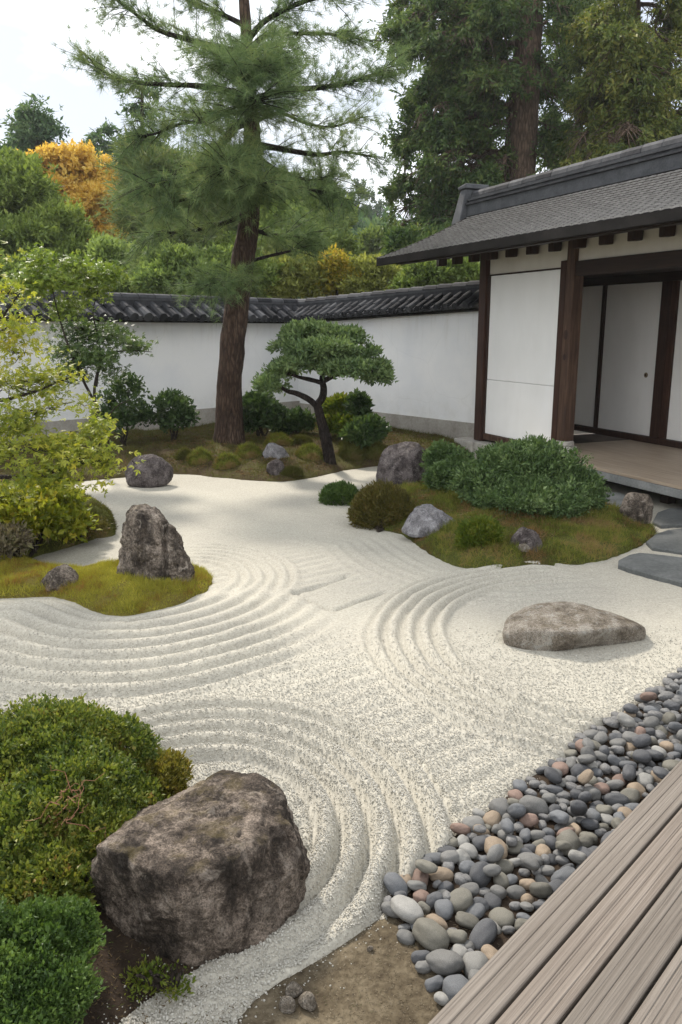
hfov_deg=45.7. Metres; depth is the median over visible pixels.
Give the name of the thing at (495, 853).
pebble
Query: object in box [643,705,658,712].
pebble
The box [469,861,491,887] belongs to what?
pebble
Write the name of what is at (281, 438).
sedge clump
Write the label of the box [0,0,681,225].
sky
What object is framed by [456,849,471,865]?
pebble
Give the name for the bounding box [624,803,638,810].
pebble
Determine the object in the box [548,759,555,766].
pebble
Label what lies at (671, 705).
pebble
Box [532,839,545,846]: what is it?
pebble
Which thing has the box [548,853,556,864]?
pebble
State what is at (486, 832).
pebble
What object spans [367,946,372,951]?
pebble
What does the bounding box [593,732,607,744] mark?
pebble
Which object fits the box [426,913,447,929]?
pebble
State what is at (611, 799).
pebble
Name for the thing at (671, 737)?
pebble
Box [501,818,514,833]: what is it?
pebble
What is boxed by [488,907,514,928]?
pebble
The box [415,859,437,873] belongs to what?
pebble
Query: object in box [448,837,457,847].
pebble
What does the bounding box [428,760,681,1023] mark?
wooden deck
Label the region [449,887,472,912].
pebble
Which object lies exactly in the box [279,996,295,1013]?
stone
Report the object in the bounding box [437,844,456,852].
pebble
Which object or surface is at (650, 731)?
pebble
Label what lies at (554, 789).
pebble
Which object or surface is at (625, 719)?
pebble
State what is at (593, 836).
pebble
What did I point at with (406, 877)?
pebble
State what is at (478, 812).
pebble
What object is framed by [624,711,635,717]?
pebble
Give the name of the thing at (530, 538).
rock
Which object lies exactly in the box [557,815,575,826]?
pebble
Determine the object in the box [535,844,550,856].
pebble
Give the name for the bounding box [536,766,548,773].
pebble
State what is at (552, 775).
pebble
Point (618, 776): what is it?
pebble
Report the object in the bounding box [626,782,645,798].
pebble
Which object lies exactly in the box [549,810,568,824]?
pebble
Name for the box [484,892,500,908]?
pebble
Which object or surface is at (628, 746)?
pebble
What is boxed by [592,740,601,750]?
pebble
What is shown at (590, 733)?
pebble
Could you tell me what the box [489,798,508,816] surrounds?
pebble
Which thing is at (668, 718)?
pebble
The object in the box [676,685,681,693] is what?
pebble
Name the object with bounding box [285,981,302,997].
stone
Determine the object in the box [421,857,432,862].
pebble
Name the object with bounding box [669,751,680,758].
pebble
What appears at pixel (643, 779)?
pebble
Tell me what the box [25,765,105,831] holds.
bare twig
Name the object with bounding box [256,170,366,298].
broadleaf tree
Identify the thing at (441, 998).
pebble
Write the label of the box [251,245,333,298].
tall bush
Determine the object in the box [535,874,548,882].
pebble
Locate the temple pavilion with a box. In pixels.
[376,134,681,503]
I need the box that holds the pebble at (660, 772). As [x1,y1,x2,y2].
[652,766,668,778]
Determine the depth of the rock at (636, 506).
7.68 m
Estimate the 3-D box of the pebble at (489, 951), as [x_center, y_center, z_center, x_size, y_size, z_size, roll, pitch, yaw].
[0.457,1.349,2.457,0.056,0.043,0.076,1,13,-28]
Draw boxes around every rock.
[39,564,78,591]
[125,454,173,487]
[262,443,288,458]
[266,459,284,475]
[402,504,454,537]
[509,527,542,551]
[516,543,529,551]
[619,492,653,523]
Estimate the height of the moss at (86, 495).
0.293 m
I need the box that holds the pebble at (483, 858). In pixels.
[479,855,492,863]
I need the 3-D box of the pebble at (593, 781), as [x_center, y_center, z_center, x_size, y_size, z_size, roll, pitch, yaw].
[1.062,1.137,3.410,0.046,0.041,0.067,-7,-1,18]
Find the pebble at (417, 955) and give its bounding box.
[411,950,429,963]
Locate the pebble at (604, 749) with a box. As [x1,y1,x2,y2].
[599,745,609,754]
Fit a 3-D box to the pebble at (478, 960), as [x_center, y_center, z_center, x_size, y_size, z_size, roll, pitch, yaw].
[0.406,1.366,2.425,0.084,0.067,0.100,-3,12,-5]
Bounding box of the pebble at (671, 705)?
[662,700,679,710]
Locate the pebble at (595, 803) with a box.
[589,800,603,806]
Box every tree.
[0,92,70,151]
[0,145,101,269]
[0,235,146,516]
[0,240,157,466]
[13,138,126,241]
[44,0,428,444]
[77,116,122,161]
[99,120,239,249]
[100,75,175,247]
[251,316,397,464]
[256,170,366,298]
[346,172,380,222]
[349,202,405,257]
[349,222,384,257]
[367,0,600,247]
[371,199,397,222]
[408,40,503,180]
[536,0,620,172]
[553,0,681,166]
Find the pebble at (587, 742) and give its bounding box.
[582,738,594,749]
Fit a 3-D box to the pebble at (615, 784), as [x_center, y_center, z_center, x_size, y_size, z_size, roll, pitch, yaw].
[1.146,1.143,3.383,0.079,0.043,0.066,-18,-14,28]
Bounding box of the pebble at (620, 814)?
[613,811,624,820]
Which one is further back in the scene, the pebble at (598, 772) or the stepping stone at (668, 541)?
the stepping stone at (668, 541)
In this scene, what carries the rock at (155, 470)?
on the gravel court
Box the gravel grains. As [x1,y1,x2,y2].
[0,619,681,1023]
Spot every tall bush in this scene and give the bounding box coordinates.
[0,250,95,290]
[63,231,146,292]
[119,239,233,295]
[206,227,288,297]
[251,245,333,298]
[311,243,364,296]
[333,251,402,294]
[380,217,452,266]
[383,256,479,290]
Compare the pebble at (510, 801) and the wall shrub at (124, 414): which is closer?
the pebble at (510, 801)
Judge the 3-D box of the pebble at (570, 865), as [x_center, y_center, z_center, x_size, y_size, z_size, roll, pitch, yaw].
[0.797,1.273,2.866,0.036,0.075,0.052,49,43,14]
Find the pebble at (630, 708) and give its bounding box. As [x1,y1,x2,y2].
[623,703,638,713]
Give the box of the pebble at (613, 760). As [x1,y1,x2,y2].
[607,754,621,766]
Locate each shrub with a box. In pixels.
[0,473,101,556]
[0,518,37,559]
[0,691,169,912]
[0,887,111,1023]
[69,515,112,540]
[88,372,156,445]
[137,745,193,798]
[145,387,200,440]
[242,389,290,435]
[268,405,316,434]
[315,391,364,438]
[318,479,358,505]
[338,411,392,448]
[342,387,374,419]
[346,478,414,531]
[419,438,474,491]
[444,432,614,521]
[453,514,505,550]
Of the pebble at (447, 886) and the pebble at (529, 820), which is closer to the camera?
the pebble at (447, 886)
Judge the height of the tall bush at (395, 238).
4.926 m
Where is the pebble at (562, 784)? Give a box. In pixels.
[556,778,566,787]
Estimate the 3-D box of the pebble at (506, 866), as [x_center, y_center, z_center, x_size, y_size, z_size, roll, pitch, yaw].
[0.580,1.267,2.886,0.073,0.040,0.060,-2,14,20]
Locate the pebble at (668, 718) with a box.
[662,712,675,724]
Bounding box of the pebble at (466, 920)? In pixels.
[455,911,478,929]
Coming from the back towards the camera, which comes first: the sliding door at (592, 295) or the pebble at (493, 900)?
the sliding door at (592, 295)
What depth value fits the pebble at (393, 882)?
2.75 m
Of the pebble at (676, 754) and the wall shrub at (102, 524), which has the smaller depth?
the pebble at (676, 754)
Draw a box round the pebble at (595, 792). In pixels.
[584,786,600,800]
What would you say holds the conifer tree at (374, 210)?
on the ground
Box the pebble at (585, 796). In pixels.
[578,791,591,802]
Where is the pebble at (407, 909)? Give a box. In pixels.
[391,895,423,923]
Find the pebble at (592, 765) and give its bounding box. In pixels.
[576,760,597,768]
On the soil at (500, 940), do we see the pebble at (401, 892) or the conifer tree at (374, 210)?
the pebble at (401, 892)
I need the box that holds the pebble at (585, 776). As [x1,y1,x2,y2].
[578,769,593,783]
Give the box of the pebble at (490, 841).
[484,836,507,858]
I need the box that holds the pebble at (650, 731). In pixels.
[645,727,654,735]
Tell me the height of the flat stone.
0.237 m
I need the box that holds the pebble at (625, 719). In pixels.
[617,712,635,727]
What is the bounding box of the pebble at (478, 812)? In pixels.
[472,808,484,817]
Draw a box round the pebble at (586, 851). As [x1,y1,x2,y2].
[576,846,591,864]
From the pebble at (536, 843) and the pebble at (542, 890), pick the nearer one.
the pebble at (542, 890)
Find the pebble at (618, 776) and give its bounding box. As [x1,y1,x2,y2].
[612,774,627,785]
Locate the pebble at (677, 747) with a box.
[673,743,681,754]
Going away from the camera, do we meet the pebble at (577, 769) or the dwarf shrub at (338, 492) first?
the pebble at (577, 769)
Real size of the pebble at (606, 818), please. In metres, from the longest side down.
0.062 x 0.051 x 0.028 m
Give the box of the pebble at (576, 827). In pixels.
[567,822,580,836]
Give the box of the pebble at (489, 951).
[481,944,497,959]
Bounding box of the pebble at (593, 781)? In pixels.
[587,776,598,785]
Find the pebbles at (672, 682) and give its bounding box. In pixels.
[383,667,681,951]
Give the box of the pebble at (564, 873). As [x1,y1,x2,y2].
[551,866,575,880]
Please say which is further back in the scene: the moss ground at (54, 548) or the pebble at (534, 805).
the moss ground at (54, 548)
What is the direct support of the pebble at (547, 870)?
on the soil at (500, 940)
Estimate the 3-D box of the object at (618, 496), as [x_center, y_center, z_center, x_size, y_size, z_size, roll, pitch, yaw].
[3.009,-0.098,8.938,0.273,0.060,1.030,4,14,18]
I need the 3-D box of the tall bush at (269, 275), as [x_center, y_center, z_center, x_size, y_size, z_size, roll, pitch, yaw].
[-2.270,-4.359,18.717,2.208,4.318,2.143,0,13,0]
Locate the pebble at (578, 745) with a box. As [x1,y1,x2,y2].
[575,739,593,753]
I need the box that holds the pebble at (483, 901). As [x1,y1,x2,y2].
[473,897,488,910]
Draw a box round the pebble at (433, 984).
[424,975,443,992]
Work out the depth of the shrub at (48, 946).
2.15 m
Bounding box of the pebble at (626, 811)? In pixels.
[617,807,631,817]
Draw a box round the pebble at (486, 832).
[473,824,489,835]
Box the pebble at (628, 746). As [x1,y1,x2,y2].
[624,742,636,751]
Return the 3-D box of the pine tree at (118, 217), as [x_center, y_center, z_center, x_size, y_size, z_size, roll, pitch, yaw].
[-4.158,-5.938,19.569,4.212,7.034,3.394,6,14,24]
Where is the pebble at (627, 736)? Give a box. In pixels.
[622,731,637,742]
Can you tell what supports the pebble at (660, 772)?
on the pebbles at (672, 682)
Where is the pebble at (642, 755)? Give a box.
[632,749,651,762]
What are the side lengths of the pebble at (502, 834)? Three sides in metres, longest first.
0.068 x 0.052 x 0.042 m
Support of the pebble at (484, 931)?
on the soil at (500, 940)
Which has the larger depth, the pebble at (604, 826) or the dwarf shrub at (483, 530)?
the dwarf shrub at (483, 530)
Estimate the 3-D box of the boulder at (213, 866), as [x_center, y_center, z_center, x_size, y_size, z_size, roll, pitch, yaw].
[-0.494,1.136,2.803,0.780,0.419,0.829,0,13,0]
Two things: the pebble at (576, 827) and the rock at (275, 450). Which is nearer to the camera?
the pebble at (576, 827)
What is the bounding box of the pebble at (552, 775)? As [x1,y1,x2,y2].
[544,767,561,783]
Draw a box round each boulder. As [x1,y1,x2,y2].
[84,769,309,965]
[376,441,427,485]
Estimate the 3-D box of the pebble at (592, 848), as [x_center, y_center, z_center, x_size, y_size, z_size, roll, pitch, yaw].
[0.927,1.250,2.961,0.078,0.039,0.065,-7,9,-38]
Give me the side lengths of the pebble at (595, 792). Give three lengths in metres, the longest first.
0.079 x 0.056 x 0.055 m
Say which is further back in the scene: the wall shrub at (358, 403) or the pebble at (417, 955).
the wall shrub at (358, 403)
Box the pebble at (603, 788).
[593,782,609,794]
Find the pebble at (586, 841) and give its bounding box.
[578,835,592,847]
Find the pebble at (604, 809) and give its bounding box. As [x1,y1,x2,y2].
[595,804,613,814]
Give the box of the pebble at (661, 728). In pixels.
[654,725,667,734]
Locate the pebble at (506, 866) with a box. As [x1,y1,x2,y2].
[494,859,513,873]
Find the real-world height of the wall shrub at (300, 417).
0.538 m
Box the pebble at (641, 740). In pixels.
[632,734,651,747]
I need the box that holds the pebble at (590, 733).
[583,729,598,739]
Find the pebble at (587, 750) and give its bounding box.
[580,746,596,760]
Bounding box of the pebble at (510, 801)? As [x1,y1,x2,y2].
[507,798,518,805]
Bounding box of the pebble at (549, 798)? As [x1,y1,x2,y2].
[542,792,556,803]
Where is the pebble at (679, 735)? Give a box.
[676,729,681,740]
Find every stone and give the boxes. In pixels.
[117,504,194,582]
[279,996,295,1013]
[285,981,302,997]
[298,991,316,1011]
[502,601,645,650]
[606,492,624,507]
[618,553,681,586]
[646,528,681,554]
[652,508,681,528]
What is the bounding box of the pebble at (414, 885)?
[407,880,426,890]
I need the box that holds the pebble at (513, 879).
[507,874,517,884]
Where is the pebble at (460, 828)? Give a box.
[450,823,470,835]
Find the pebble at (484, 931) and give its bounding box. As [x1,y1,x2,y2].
[469,918,496,949]
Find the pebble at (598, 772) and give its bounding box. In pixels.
[592,767,602,777]
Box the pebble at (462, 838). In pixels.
[457,834,469,846]
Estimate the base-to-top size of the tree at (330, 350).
2.038 m
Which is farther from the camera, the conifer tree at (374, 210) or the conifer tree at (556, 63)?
the conifer tree at (374, 210)
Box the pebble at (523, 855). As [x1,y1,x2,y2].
[517,852,542,868]
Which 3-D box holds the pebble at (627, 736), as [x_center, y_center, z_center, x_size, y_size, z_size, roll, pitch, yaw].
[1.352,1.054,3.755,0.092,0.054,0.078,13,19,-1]
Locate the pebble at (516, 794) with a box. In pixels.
[507,789,522,799]
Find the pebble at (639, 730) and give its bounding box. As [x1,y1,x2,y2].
[634,726,645,734]
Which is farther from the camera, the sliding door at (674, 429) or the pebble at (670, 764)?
the sliding door at (674, 429)
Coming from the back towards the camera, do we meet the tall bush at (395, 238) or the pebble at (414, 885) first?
the tall bush at (395, 238)
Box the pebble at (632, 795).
[620,788,639,802]
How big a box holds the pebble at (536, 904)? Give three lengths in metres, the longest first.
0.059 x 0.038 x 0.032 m
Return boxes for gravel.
[0,512,681,1023]
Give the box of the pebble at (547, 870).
[540,865,554,875]
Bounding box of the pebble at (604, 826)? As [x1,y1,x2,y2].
[598,823,609,831]
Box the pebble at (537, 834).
[531,830,545,840]
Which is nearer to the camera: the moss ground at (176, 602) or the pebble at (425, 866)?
the pebble at (425, 866)
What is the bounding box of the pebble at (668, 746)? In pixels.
[659,741,673,752]
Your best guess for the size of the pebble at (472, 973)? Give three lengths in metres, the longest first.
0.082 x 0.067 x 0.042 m
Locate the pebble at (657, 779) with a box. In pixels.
[651,771,662,782]
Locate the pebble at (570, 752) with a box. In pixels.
[564,749,577,757]
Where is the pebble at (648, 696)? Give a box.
[640,692,656,700]
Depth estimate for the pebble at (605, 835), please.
3.01 m
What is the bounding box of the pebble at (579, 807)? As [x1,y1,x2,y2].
[570,800,587,815]
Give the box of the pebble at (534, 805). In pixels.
[519,795,548,815]
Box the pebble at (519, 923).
[514,918,527,930]
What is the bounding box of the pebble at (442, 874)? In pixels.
[429,866,453,881]
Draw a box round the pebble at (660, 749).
[651,745,666,756]
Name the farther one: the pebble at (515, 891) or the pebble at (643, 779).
the pebble at (643, 779)
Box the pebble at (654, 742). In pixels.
[649,737,657,746]
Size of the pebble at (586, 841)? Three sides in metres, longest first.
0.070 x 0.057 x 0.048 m
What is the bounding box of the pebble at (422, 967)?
[415,960,431,973]
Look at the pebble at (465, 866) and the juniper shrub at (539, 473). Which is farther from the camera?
the juniper shrub at (539, 473)
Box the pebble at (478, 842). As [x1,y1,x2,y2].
[472,835,486,850]
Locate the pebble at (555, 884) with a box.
[548,879,563,893]
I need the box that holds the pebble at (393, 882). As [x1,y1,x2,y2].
[383,872,407,896]
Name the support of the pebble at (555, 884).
on the soil at (500, 940)
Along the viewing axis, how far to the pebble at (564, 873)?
2.80 m
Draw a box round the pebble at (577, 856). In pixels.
[568,849,586,863]
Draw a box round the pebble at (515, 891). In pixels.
[506,885,525,898]
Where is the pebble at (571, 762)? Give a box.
[566,758,576,770]
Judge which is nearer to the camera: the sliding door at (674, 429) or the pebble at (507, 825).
the pebble at (507, 825)
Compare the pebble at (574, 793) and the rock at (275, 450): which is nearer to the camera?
the pebble at (574, 793)
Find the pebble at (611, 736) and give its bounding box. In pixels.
[608,733,621,740]
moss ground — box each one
[0,423,464,484]
[0,556,211,615]
[21,496,114,557]
[357,481,654,568]
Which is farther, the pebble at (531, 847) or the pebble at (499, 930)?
the pebble at (531, 847)
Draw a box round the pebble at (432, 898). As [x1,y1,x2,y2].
[425,891,442,908]
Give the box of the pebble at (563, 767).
[552,762,568,776]
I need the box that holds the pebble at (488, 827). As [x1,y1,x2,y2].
[485,824,491,831]
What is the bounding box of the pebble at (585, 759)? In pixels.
[577,754,594,763]
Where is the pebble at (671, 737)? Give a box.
[669,734,679,740]
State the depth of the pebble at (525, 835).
3.04 m
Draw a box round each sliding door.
[574,286,602,426]
[598,282,661,435]
[666,280,681,440]
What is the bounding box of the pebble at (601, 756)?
[594,751,607,761]
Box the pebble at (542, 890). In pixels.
[529,882,551,898]
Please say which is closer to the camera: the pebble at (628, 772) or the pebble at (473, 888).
the pebble at (473, 888)
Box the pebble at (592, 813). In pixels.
[586,808,600,821]
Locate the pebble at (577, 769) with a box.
[570,763,591,777]
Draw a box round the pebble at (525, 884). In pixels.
[519,879,535,889]
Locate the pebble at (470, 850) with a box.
[459,843,477,858]
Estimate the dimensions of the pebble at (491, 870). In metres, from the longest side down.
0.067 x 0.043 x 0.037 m
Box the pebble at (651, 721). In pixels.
[643,716,659,727]
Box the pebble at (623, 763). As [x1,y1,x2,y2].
[619,760,636,768]
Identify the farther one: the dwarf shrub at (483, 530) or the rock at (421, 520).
the rock at (421, 520)
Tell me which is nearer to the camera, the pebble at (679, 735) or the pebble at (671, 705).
the pebble at (679, 735)
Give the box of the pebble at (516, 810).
[507,803,525,818]
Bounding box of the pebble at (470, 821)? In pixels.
[462,815,484,832]
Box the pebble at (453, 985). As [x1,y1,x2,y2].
[442,974,468,1000]
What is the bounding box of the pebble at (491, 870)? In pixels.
[483,864,501,876]
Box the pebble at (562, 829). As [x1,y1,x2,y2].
[557,827,574,835]
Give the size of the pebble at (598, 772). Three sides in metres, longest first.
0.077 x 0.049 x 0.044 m
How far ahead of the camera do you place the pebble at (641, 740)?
3.65 m
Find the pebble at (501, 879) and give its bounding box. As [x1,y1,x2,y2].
[493,872,508,887]
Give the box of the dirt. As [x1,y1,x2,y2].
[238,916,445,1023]
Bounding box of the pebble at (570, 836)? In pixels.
[556,829,580,856]
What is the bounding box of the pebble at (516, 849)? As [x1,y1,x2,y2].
[506,841,523,853]
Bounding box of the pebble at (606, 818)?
[601,813,612,824]
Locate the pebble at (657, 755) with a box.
[646,749,664,760]
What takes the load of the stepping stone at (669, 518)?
on the gravel
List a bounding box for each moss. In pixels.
[2,483,113,557]
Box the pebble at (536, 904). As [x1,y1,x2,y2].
[532,901,543,910]
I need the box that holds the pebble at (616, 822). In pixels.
[611,817,621,828]
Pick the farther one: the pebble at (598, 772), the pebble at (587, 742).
the pebble at (587, 742)
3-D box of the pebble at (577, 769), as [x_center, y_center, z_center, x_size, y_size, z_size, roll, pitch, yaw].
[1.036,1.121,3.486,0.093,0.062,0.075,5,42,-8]
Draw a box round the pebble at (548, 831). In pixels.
[542,827,554,835]
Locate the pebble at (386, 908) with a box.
[381,901,398,917]
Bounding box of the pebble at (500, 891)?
[490,885,506,899]
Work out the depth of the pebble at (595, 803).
3.26 m
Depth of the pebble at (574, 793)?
3.27 m
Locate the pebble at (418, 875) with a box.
[412,868,428,884]
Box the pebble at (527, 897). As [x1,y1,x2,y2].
[521,893,533,903]
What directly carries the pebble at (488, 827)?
on the soil at (500, 940)
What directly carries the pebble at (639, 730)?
on the soil at (500, 940)
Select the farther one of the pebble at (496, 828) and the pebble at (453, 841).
the pebble at (496, 828)
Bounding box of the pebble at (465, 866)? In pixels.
[459,860,474,874]
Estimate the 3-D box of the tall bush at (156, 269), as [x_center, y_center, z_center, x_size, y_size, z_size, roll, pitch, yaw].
[-3.340,-3.877,17.456,2.763,3.908,2.144,0,13,0]
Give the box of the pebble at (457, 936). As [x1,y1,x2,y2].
[447,929,466,943]
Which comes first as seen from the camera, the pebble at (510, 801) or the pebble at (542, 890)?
the pebble at (542, 890)
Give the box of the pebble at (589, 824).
[581,818,598,829]
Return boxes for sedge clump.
[172,447,192,459]
[185,444,213,465]
[213,452,241,469]
[233,441,263,459]
[263,432,293,445]
[280,463,305,478]
[290,433,314,445]
[295,442,322,460]
[337,436,366,460]
[364,441,386,460]
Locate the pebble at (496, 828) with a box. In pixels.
[491,824,501,834]
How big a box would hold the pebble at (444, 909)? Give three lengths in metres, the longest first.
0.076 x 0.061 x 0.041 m
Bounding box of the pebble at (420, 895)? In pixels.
[413,889,428,902]
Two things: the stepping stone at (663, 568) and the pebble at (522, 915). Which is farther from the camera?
the stepping stone at (663, 568)
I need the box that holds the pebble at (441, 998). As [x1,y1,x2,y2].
[434,991,448,1005]
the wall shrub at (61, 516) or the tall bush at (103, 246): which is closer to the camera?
the wall shrub at (61, 516)
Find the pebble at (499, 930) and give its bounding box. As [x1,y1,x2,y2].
[494,921,501,933]
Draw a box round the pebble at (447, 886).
[438,881,453,892]
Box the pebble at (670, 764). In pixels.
[662,759,679,770]
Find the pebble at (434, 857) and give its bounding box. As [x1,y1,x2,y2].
[424,852,441,864]
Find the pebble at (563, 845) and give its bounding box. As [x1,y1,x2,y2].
[555,841,571,850]
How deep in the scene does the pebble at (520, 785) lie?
3.34 m
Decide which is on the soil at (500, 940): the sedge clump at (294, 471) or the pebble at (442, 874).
the pebble at (442, 874)
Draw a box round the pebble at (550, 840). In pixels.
[542,835,555,849]
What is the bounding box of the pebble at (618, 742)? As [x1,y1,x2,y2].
[609,738,625,746]
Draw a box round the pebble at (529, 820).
[519,813,538,827]
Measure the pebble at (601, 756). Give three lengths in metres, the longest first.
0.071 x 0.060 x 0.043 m
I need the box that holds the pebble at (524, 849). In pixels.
[519,847,532,853]
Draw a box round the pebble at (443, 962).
[426,949,464,975]
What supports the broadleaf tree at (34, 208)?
on the ground
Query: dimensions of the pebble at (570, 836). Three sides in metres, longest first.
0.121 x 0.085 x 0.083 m
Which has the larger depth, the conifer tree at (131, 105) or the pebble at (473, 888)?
the conifer tree at (131, 105)
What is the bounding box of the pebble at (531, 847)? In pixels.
[524,844,535,851]
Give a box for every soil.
[0,720,199,1023]
[381,678,681,977]
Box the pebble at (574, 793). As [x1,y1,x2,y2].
[570,789,580,799]
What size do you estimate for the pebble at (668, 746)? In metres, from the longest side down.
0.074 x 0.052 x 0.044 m
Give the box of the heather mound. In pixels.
[81,501,117,537]
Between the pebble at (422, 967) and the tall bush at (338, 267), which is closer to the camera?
the pebble at (422, 967)
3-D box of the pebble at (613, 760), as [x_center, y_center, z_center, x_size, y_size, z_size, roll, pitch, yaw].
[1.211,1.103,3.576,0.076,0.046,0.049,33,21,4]
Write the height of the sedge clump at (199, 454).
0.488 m
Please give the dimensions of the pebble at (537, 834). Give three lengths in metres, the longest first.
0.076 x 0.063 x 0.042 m
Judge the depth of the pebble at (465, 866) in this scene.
2.85 m
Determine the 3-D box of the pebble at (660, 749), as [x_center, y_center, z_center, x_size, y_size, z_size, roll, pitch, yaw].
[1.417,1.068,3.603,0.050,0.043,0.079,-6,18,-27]
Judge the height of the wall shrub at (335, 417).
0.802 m
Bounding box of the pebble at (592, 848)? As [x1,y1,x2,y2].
[588,846,597,851]
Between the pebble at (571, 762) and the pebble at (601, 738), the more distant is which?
the pebble at (601, 738)
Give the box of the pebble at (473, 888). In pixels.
[459,882,479,896]
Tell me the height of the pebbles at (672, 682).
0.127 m
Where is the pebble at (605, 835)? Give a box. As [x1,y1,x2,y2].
[600,830,613,843]
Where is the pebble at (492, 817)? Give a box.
[482,810,501,826]
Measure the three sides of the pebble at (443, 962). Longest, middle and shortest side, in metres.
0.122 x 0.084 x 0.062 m
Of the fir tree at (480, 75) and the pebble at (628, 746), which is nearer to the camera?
the pebble at (628, 746)
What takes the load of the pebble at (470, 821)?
on the soil at (500, 940)
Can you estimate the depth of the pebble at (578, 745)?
3.67 m
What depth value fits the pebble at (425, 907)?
2.67 m
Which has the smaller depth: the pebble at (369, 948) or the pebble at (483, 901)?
the pebble at (369, 948)
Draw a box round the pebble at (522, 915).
[516,912,530,918]
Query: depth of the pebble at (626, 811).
3.17 m
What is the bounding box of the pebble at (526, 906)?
[520,901,533,911]
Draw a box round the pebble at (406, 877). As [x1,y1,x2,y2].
[400,874,411,882]
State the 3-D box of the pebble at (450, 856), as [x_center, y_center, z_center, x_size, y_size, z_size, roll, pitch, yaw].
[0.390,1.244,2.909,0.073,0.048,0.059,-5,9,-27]
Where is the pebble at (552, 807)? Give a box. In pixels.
[548,804,561,813]
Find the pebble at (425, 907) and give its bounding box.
[418,901,430,913]
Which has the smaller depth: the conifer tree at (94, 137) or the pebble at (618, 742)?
the pebble at (618, 742)
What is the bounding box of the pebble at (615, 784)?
[606,779,623,790]
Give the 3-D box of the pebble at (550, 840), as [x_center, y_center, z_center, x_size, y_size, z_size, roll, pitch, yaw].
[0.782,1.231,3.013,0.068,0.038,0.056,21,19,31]
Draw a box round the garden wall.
[0,280,479,441]
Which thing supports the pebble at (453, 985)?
on the soil at (500, 940)
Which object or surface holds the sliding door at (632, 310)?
in the temple pavilion
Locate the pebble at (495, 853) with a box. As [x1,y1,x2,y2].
[487,844,503,862]
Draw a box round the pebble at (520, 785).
[512,779,527,792]
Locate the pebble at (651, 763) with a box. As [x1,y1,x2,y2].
[644,760,655,767]
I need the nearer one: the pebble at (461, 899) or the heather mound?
the pebble at (461, 899)
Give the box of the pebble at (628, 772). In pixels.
[622,764,635,780]
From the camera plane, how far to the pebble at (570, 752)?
3.64 m
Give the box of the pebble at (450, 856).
[440,850,458,864]
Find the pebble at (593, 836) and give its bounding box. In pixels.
[579,831,597,844]
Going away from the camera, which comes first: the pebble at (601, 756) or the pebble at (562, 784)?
the pebble at (562, 784)
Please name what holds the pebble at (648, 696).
on the pebbles at (672, 682)
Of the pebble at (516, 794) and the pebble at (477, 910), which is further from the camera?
the pebble at (516, 794)
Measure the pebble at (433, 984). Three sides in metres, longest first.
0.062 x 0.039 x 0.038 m
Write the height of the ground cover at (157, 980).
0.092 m
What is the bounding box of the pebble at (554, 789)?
[547,784,562,794]
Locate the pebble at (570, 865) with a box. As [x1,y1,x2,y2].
[560,863,574,868]
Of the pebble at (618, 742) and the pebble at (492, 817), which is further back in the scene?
the pebble at (618, 742)
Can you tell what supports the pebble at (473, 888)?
on the soil at (500, 940)
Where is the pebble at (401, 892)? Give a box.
[394,890,406,895]
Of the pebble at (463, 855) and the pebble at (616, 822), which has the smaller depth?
the pebble at (463, 855)
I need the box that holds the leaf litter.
[48,878,238,1023]
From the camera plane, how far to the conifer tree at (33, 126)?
34.50 m
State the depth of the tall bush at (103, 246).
17.24 m
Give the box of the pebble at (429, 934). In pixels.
[412,917,449,951]
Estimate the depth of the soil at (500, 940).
2.91 m
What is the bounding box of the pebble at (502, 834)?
[497,829,511,841]
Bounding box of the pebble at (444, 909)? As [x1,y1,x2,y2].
[434,899,453,919]
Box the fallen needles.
[0,424,640,542]
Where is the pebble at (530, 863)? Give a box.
[523,856,539,870]
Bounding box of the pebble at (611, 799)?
[603,793,629,806]
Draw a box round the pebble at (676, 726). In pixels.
[668,722,681,731]
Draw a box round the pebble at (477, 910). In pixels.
[465,903,485,918]
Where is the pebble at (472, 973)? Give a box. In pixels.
[468,969,478,979]
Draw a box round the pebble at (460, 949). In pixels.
[450,943,466,957]
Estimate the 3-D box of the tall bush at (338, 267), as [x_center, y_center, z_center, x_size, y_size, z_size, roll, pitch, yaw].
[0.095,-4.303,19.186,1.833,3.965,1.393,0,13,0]
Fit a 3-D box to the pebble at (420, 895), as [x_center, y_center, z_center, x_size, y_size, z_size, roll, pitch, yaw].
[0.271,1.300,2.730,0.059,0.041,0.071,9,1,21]
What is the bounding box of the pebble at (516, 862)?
[508,858,520,867]
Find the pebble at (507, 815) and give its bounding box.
[501,813,515,823]
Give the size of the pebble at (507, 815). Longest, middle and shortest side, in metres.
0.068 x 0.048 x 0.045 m
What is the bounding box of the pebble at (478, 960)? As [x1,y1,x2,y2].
[462,951,488,978]
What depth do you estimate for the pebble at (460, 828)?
3.06 m
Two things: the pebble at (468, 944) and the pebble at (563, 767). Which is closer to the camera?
the pebble at (468, 944)
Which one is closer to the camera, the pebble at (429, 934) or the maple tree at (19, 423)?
the pebble at (429, 934)
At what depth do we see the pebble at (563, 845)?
2.92 m
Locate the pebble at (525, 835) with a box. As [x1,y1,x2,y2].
[519,828,530,842]
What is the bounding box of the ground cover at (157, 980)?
[119,953,195,1002]
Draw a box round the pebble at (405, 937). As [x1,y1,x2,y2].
[396,929,415,944]
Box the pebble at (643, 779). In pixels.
[636,772,653,788]
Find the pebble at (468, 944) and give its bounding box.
[464,940,474,949]
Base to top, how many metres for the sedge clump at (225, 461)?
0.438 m
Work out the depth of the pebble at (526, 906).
2.65 m

